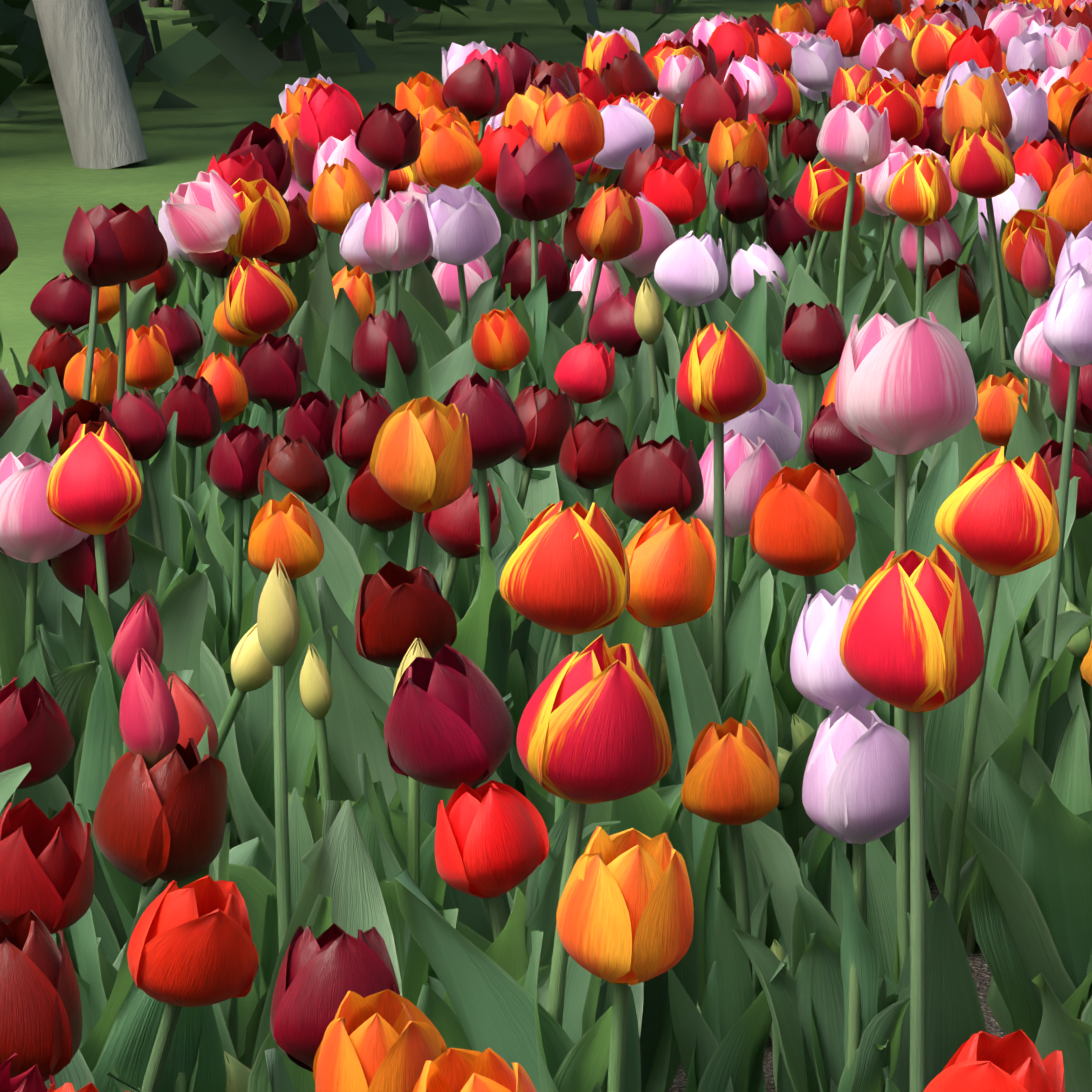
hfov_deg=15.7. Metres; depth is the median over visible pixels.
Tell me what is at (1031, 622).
tulip
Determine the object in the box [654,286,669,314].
tulip
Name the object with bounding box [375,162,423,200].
tulip
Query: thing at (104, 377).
tulip
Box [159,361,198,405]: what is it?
tulip
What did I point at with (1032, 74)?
tulip
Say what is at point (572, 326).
tulip
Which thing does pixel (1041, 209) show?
tulip
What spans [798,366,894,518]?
tulip
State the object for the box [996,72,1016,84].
tulip
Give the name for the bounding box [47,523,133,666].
tulip
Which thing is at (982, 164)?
tulip
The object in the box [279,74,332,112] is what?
tulip
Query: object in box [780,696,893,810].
tulip
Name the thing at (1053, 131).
tulip
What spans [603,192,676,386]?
tulip
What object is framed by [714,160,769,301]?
tulip
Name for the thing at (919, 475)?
tulip
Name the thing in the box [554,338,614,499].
tulip
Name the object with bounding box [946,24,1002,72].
tulip
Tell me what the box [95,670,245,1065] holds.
tulip
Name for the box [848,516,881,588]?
tulip
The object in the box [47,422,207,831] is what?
tulip
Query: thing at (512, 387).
tulip
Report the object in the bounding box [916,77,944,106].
tulip
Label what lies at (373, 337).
tulip
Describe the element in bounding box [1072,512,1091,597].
tulip
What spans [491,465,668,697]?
tulip
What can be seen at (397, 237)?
tulip
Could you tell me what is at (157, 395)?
tulip
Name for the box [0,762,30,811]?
tulip
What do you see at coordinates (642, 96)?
tulip
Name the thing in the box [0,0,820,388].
lawn
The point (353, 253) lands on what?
tulip
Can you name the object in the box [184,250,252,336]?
tulip
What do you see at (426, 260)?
tulip
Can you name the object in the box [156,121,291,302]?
tulip
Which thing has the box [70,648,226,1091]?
tulip
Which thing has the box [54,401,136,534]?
tulip
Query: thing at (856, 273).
tulip
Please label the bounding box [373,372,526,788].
tulip
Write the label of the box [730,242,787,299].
tulip
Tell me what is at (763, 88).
tulip
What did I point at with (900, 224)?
tulip
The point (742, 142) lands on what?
tulip
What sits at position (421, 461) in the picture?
tulip
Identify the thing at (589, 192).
tulip
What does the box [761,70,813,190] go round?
tulip
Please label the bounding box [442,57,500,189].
tulip
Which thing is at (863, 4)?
tulip
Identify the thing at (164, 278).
tulip
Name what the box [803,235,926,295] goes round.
tulip
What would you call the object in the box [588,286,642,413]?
tulip
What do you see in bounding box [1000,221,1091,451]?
tulip
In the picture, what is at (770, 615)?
tulip
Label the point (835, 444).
tulip
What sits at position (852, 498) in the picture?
tulip
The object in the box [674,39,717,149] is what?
tulip
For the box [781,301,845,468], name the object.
tulip
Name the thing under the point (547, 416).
tulip
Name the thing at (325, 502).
tulip
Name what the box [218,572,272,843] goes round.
tulip
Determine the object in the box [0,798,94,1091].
tulip
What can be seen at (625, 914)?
tulip
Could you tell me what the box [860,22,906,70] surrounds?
tulip
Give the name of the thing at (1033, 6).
tulip
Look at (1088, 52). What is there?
tulip
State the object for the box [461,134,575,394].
tulip
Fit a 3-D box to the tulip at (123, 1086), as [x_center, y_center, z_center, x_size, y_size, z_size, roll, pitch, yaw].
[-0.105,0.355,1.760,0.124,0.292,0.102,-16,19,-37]
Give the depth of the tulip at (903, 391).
2.21 m
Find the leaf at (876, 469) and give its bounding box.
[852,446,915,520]
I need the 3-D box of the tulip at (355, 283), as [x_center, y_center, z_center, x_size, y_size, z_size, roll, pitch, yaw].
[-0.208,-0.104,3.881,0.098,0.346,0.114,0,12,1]
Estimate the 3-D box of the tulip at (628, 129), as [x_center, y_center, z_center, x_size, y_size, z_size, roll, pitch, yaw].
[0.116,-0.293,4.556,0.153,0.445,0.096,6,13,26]
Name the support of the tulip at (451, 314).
on the soil
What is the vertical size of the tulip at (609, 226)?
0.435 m
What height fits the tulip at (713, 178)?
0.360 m
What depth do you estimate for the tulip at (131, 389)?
3.74 m
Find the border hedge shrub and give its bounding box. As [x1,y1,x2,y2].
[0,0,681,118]
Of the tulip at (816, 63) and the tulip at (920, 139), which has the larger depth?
the tulip at (816, 63)
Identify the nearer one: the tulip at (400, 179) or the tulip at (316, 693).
the tulip at (316, 693)
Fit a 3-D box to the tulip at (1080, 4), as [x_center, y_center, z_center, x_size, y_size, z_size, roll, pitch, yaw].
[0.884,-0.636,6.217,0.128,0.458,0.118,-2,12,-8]
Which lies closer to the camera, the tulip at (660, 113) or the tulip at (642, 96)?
the tulip at (660, 113)
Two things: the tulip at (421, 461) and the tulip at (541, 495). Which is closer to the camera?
the tulip at (421, 461)
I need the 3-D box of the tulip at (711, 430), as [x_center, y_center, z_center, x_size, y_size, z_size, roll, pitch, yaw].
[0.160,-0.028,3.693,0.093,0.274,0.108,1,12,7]
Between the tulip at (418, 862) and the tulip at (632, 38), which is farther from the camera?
the tulip at (632, 38)
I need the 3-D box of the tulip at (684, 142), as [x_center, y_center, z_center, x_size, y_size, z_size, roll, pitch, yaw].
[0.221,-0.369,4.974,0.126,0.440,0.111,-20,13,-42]
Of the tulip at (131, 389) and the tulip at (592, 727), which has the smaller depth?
the tulip at (592, 727)
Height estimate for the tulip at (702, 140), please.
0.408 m
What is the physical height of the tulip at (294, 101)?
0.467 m
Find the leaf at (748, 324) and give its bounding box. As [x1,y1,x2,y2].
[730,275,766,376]
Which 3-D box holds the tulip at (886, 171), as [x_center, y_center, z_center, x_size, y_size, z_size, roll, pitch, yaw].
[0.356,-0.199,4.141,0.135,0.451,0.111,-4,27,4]
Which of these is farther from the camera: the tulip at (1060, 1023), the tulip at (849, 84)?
the tulip at (849, 84)
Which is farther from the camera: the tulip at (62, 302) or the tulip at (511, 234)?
the tulip at (511, 234)
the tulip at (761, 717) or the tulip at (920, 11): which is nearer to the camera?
the tulip at (761, 717)
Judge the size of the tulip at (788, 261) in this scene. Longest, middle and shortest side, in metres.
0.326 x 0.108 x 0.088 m
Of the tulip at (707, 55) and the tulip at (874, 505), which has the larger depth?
the tulip at (707, 55)
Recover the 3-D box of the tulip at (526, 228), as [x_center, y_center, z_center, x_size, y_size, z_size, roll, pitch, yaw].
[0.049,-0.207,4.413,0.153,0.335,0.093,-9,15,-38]
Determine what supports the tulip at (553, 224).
on the soil
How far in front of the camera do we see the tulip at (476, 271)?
3.97 m
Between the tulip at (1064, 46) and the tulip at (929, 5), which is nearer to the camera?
the tulip at (1064, 46)
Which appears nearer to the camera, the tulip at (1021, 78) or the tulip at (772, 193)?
the tulip at (772, 193)
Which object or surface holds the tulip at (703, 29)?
on the soil
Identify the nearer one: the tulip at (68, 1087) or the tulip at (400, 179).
the tulip at (68, 1087)
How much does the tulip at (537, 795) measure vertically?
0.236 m
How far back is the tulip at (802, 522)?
2.33 m
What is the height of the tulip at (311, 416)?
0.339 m
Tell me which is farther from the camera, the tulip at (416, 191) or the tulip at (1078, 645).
the tulip at (416, 191)
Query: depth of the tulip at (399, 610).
2.39 m
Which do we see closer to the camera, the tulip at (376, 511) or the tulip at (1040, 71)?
the tulip at (376, 511)
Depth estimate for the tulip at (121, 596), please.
3.02 m
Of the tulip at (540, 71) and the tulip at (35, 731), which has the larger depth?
the tulip at (540, 71)
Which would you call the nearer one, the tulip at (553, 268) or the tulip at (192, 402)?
the tulip at (192, 402)
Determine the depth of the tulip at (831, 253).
4.40 m
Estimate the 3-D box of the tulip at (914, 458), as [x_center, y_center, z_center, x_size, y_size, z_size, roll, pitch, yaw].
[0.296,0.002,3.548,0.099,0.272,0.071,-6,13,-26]
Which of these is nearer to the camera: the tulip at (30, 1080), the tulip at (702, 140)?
the tulip at (30, 1080)
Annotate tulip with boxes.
[0,206,88,386]
[0,331,2,363]
[0,368,23,562]
[0,386,56,458]
[0,452,97,803]
[0,676,74,819]
[0,680,203,817]
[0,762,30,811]
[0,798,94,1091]
[0,910,82,1081]
[0,1053,55,1091]
[7,555,82,672]
[10,272,91,384]
[13,381,62,448]
[23,325,75,407]
[24,419,52,462]
[27,324,83,389]
[28,364,143,524]
[36,623,71,670]
[43,202,167,522]
[46,203,159,477]
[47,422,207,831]
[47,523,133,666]
[47,1082,128,1091]
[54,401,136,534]
[55,593,163,975]
[59,398,129,455]
[63,345,118,406]
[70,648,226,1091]
[71,273,155,356]
[75,738,226,1089]
[77,623,272,1058]
[79,324,108,350]
[80,614,98,656]
[82,579,129,614]
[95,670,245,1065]
[107,1066,139,1091]
[110,563,237,850]
[111,387,209,601]
[113,672,237,1062]
[124,567,183,618]
[125,325,173,467]
[127,385,156,395]
[127,875,258,1091]
[128,259,194,367]
[135,303,202,483]
[142,375,249,570]
[146,590,356,864]
[153,387,163,408]
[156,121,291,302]
[157,423,271,843]
[158,196,258,278]
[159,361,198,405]
[164,169,335,405]
[166,234,216,335]
[176,442,201,490]
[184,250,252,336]
[189,256,324,436]
[193,266,216,311]
[194,178,289,366]
[195,352,258,536]
[195,471,243,575]
[206,153,296,319]
[208,301,260,424]
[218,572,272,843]
[224,800,401,1091]
[228,558,355,1069]
[239,333,307,506]
[241,335,297,434]
[243,434,330,632]
[243,497,262,560]
[243,532,248,541]
[248,492,354,799]
[259,258,292,283]
[260,192,317,311]
[263,469,446,677]
[265,1048,294,1091]
[270,112,299,285]
[270,923,400,1071]
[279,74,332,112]
[283,172,331,241]
[283,389,340,524]
[286,77,328,265]
[288,576,394,806]
[293,137,350,271]
[295,202,388,315]
[298,83,363,284]
[299,644,396,882]
[300,370,450,498]
[307,158,407,389]
[313,129,400,288]
[313,989,447,1091]
[317,287,378,505]
[323,495,328,509]
[325,396,471,812]
[329,337,475,405]
[332,265,375,322]
[332,388,396,558]
[346,456,412,574]
[351,309,416,398]
[354,561,512,942]
[355,101,423,301]
[358,638,445,1005]
[363,195,432,411]
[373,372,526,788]
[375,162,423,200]
[384,644,619,1014]
[385,184,500,369]
[387,181,435,273]
[389,200,431,282]
[393,634,671,1091]
[395,71,473,192]
[409,261,448,331]
[412,1048,536,1091]
[415,104,501,301]
[416,121,513,315]
[416,780,548,1005]
[416,963,551,1049]
[423,480,527,731]
[432,256,512,311]
[441,41,497,185]
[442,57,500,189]
[444,306,458,325]
[447,553,469,619]
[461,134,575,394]
[464,49,514,234]
[466,474,550,654]
[469,518,538,701]
[470,121,479,143]
[471,307,529,386]
[472,381,559,522]
[474,120,565,303]
[478,501,640,1091]
[483,226,546,265]
[485,112,503,129]
[487,384,575,534]
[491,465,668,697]
[494,41,539,94]
[500,238,582,389]
[501,84,561,223]
[505,361,524,402]
[509,219,521,240]
[509,742,554,833]
[515,92,604,272]
[515,625,611,877]
[522,220,545,241]
[522,465,630,524]
[523,385,628,444]
[524,60,580,192]
[528,71,576,207]
[537,220,547,232]
[542,184,642,417]
[545,215,558,243]
[548,207,649,308]
[548,434,703,821]
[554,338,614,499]
[556,826,693,1091]
[559,415,628,541]
[559,507,715,1091]
[560,288,584,344]
[570,254,624,316]
[573,158,611,191]
[576,66,607,109]
[576,139,693,189]
[582,32,637,77]
[582,177,606,204]
[587,27,639,53]
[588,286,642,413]
[592,98,708,239]
[594,488,632,526]
[598,92,634,110]
[600,50,700,162]
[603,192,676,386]
[604,169,622,190]
[613,143,671,282]
[615,519,627,538]
[626,92,651,104]
[626,278,664,453]
[627,378,679,529]
[630,982,643,1038]
[632,354,667,397]
[637,95,690,149]
[641,155,706,349]
[642,321,766,1012]
[643,40,682,70]
[643,149,681,278]
[643,420,656,442]
[647,271,679,392]
[650,691,700,1013]
[652,46,718,181]
[652,92,695,161]
[654,231,727,461]
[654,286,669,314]
[655,29,684,45]
[658,54,722,245]
[660,429,782,753]
[666,145,717,188]
[668,632,793,889]
[668,717,786,1091]
[673,236,760,357]
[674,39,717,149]
[679,70,749,237]
[679,225,779,258]
[682,18,709,146]
[688,146,813,245]
[688,305,702,345]
[691,135,761,235]
[692,312,695,334]
[693,11,737,46]
[695,50,748,155]
[695,214,724,254]
[702,298,776,384]
[706,21,784,163]
[707,117,777,267]
[709,371,765,440]
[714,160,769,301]
[724,54,823,195]
[724,377,801,652]
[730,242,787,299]
[731,704,909,1091]
[734,538,803,686]
[737,13,774,34]
[739,165,835,288]
[743,462,855,1091]
[748,113,768,146]
[753,158,875,349]
[757,825,842,1039]
[758,27,824,129]
[759,175,778,240]
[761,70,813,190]
[762,155,781,174]
[762,194,815,256]
[763,121,777,133]
[764,61,782,182]
[770,342,782,383]
[771,2,814,33]
[771,560,847,826]
[772,271,789,300]
[772,402,872,605]
[776,28,804,124]
[777,569,895,870]
[777,584,898,1091]
[780,118,819,165]
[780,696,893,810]
[781,242,797,295]
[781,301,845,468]
[781,360,839,480]
[782,28,817,114]
[782,100,895,389]
[790,366,794,378]
[791,36,844,116]
[794,242,807,269]
[797,82,831,123]
[798,96,811,118]
[798,155,807,174]
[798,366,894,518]
[802,0,861,66]
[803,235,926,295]
[816,30,825,37]
[816,34,860,127]
[819,142,930,327]
[821,0,841,17]
[822,227,866,269]
[826,4,872,111]
[828,97,831,110]
[829,138,922,288]
[831,64,882,108]
[835,312,978,983]
[839,544,983,1091]
[842,0,874,25]
[847,468,979,598]
[847,479,868,512]
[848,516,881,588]
[853,79,922,244]
[855,476,1079,728]
[856,73,899,104]
[859,216,909,271]
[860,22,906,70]
[860,105,936,220]
[860,229,875,261]
[868,0,902,24]
[876,38,926,88]
[877,67,904,81]
[882,446,1059,1091]
[883,153,960,340]
[890,14,925,40]
[891,216,906,264]
[893,442,960,876]
[899,216,975,276]
[901,0,912,15]
[905,4,941,20]
[907,449,924,487]
[910,0,918,10]
[910,149,978,287]
[910,448,931,499]
[911,20,963,77]
[916,0,923,5]
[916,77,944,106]
[921,73,944,86]
[923,1029,1064,1091]
[924,0,967,11]
[924,578,1090,954]
[924,641,1091,1043]
[925,11,966,30]
[925,106,958,219]
[926,258,992,388]
[926,440,943,478]
[927,341,969,454]
[930,3,968,28]
[935,0,981,28]
[936,59,993,208]
[942,72,1012,145]
[944,197,977,263]
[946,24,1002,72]
[949,123,1047,378]
[957,79,1047,265]
[964,262,1091,805]
[967,0,998,29]
[971,0,986,8]
[974,372,1027,456]
[977,173,1045,332]
[982,411,1056,453]
[984,2,1039,29]
[988,2,1050,54]
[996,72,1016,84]
[1000,69,1029,85]
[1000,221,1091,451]
[1001,0,1032,10]
[1001,209,1066,299]
[1002,52,1008,72]
[1005,162,1091,383]
[1005,299,1084,622]
[1006,31,1049,71]
[1012,0,1045,12]
[1013,136,1069,201]
[1018,68,1040,85]
[1019,598,1036,641]
[1020,0,1046,9]
[1021,230,1080,446]
[1023,20,1065,35]
[1027,68,1047,73]
[1028,92,1091,315]
[1032,971,1091,1091]
[1035,64,1070,95]
[1036,439,1091,753]
[1038,204,1045,212]
[1040,118,1071,159]
[1042,0,1080,11]
[1042,5,1072,23]
[1043,386,1057,420]
[1044,23,1091,68]
[1047,77,1091,147]
[1048,2,1091,34]
[1049,352,1091,632]
[1064,567,1091,783]
[1068,55,1091,87]
[1068,152,1074,168]
[1070,0,1091,9]
[1071,1032,1091,1067]
[1072,2,1091,11]
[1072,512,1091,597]
[1073,151,1091,168]
[1084,39,1091,58]
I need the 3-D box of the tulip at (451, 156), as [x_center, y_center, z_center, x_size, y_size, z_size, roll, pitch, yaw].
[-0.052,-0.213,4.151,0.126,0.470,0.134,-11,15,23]
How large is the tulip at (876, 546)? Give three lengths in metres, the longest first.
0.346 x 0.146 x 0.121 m
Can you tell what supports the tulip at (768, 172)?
on the soil
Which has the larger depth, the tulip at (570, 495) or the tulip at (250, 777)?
the tulip at (570, 495)
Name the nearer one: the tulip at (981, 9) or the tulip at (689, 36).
the tulip at (689, 36)
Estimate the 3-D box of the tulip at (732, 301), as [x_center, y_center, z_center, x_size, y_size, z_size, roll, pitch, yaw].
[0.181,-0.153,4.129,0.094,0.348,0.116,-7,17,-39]
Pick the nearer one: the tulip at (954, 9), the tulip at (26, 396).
the tulip at (26, 396)
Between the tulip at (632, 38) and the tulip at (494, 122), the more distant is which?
the tulip at (632, 38)
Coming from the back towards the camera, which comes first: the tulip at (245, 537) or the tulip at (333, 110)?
the tulip at (333, 110)
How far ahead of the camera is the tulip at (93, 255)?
3.29 m
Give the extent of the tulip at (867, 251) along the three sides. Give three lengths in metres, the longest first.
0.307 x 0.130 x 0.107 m
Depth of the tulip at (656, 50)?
5.39 m
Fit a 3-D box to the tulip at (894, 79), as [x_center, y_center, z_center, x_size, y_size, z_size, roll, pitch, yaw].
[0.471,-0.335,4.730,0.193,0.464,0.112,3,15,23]
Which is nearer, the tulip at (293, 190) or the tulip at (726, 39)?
the tulip at (293, 190)
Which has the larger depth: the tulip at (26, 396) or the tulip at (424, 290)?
the tulip at (424, 290)
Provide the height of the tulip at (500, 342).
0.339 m
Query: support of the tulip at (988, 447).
on the soil
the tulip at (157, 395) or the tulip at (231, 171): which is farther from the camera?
the tulip at (231, 171)
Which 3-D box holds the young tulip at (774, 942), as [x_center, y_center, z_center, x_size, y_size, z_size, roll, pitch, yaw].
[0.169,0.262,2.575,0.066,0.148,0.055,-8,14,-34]
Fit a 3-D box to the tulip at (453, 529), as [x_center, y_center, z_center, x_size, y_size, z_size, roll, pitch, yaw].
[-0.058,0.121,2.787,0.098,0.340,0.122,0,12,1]
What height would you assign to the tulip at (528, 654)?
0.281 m
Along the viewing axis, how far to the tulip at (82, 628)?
2.81 m
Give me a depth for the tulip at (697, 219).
4.75 m
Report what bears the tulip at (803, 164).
on the soil
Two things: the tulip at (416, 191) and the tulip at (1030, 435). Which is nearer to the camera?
the tulip at (1030, 435)
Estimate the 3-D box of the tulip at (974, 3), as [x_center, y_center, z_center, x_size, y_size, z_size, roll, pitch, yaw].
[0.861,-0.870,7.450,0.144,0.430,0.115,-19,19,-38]
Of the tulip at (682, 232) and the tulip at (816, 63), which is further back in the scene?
the tulip at (816, 63)
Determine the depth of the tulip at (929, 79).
5.12 m
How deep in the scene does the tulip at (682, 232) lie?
4.43 m
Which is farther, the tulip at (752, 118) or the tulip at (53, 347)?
the tulip at (752, 118)
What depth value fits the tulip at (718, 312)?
3.98 m
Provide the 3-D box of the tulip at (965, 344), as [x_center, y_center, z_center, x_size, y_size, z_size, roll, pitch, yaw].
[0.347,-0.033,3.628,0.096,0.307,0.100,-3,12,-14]
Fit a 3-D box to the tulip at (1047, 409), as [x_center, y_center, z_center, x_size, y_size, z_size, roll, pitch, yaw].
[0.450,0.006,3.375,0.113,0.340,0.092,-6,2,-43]
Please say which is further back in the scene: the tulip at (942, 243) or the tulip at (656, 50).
the tulip at (656, 50)
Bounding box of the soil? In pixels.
[238,840,1005,1091]
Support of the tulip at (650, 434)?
on the soil
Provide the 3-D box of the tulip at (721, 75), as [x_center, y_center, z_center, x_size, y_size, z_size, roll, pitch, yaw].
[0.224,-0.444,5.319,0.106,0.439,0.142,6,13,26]
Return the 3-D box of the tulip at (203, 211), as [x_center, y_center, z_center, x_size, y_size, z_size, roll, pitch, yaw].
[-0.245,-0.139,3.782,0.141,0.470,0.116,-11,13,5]
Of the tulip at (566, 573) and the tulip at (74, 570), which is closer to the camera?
the tulip at (566, 573)
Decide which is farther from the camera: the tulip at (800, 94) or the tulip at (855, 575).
the tulip at (800, 94)
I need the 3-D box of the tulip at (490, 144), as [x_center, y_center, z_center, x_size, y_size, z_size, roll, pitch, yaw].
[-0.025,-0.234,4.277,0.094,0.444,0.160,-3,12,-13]
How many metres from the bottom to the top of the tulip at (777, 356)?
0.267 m
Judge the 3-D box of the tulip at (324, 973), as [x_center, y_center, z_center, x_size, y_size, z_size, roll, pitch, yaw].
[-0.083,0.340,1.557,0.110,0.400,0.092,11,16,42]
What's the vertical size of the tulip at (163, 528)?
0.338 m
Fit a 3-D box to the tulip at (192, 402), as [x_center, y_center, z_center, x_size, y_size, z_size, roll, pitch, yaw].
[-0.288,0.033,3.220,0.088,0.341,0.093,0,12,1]
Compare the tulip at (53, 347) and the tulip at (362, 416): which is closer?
the tulip at (362, 416)
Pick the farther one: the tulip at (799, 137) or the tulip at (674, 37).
the tulip at (674, 37)
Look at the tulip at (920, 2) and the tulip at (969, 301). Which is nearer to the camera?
the tulip at (969, 301)
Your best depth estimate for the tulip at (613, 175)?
4.79 m
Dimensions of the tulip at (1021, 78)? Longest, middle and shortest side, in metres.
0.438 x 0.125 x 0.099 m
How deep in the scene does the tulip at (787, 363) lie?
3.46 m
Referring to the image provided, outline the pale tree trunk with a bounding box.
[32,0,147,168]
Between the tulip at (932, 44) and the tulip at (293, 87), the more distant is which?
the tulip at (932, 44)
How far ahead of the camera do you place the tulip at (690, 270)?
3.57 m
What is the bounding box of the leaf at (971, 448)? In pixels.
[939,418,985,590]
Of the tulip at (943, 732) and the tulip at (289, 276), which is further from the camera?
the tulip at (289, 276)
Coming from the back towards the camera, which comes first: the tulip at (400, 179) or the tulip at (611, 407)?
the tulip at (400, 179)
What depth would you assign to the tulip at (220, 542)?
3.09 m
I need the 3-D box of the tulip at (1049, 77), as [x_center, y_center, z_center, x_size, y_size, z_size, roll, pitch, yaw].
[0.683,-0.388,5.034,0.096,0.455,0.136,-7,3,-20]
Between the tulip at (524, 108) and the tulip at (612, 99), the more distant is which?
the tulip at (612, 99)
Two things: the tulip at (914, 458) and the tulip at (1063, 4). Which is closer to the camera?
the tulip at (914, 458)
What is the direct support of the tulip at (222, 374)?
on the soil
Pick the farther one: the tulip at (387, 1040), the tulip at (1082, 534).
the tulip at (1082, 534)
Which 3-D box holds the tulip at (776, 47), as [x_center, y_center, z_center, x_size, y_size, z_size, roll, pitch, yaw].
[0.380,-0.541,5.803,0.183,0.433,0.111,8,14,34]
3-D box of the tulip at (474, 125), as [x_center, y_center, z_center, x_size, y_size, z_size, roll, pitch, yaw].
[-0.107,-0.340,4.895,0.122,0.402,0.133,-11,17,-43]
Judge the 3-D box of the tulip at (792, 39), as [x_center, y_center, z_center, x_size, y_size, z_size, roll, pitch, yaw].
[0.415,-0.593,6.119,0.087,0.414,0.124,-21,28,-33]
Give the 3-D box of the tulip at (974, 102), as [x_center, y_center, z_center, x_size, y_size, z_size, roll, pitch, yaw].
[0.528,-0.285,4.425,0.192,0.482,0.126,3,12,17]
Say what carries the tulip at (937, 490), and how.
on the soil
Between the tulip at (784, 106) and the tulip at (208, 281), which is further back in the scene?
the tulip at (784, 106)
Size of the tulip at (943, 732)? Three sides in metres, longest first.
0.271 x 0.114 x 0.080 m
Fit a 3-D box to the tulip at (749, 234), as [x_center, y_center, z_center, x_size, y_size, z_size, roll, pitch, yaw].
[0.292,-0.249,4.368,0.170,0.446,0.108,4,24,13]
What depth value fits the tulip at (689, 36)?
5.67 m
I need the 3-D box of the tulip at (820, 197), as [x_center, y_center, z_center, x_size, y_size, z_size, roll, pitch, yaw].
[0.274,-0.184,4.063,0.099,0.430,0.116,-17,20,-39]
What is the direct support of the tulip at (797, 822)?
on the soil
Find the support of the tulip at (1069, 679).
on the soil
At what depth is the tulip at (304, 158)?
4.29 m
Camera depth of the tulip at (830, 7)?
6.29 m
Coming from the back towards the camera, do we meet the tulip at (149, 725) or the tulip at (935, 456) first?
the tulip at (935, 456)
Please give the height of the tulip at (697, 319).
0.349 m
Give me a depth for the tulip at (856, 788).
2.08 m
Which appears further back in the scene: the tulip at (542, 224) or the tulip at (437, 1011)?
the tulip at (542, 224)
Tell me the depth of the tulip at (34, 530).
2.59 m
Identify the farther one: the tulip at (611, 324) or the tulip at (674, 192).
the tulip at (674, 192)
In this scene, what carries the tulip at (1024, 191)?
on the soil
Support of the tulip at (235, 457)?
on the soil
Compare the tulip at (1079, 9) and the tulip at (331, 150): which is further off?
the tulip at (1079, 9)
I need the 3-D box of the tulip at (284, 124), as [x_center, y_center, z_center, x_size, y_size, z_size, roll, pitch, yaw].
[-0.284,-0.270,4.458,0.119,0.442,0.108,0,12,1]
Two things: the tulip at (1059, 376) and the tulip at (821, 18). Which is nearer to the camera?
the tulip at (1059, 376)
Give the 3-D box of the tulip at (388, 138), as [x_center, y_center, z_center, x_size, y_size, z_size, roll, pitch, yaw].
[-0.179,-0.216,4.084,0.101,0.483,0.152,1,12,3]
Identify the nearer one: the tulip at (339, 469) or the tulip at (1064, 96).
the tulip at (339, 469)
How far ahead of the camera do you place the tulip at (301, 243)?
4.04 m
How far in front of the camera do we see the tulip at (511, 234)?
4.51 m
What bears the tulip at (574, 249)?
on the soil
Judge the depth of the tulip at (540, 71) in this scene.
4.88 m
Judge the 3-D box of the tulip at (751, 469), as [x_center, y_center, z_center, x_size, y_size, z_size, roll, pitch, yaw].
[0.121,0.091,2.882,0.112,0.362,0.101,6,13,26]
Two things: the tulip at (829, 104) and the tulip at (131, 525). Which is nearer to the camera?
the tulip at (131, 525)
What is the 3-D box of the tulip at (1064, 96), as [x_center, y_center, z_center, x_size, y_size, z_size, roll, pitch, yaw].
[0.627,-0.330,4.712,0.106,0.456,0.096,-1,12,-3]
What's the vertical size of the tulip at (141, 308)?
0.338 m
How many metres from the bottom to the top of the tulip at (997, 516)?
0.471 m
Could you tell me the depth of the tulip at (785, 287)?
3.96 m
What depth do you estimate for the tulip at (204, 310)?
4.12 m
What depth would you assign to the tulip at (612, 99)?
5.10 m
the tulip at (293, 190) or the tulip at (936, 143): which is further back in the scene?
the tulip at (936, 143)
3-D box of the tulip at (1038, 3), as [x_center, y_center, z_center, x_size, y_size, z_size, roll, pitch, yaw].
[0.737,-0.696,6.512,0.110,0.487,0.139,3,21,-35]
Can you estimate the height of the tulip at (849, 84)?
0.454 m
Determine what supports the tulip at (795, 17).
on the soil
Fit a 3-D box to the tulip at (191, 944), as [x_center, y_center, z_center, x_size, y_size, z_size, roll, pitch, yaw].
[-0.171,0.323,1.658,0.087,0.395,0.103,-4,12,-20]
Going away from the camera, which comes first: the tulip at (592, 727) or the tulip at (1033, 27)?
the tulip at (592, 727)
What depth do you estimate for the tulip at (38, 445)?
3.09 m
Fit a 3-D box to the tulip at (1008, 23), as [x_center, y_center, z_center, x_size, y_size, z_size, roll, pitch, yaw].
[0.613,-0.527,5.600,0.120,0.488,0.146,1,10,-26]
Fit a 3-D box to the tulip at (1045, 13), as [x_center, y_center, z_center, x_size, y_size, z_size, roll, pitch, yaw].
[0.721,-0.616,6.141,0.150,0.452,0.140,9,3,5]
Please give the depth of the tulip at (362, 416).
3.11 m
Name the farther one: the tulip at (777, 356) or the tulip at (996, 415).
the tulip at (777, 356)
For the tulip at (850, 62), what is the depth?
5.87 m
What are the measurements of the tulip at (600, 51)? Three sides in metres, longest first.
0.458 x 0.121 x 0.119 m
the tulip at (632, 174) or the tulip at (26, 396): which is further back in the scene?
the tulip at (632, 174)
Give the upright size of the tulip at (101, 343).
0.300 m
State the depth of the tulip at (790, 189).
4.80 m
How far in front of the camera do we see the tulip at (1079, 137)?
3.97 m
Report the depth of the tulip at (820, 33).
6.40 m
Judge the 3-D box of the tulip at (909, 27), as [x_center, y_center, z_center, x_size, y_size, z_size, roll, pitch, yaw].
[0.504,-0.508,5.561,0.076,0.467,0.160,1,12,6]
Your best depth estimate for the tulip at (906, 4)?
6.74 m
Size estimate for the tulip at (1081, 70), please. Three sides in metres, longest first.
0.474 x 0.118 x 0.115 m
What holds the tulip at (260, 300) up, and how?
on the soil
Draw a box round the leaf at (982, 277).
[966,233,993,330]
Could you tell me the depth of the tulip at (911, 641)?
1.80 m
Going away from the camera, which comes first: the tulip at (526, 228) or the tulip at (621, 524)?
the tulip at (621, 524)

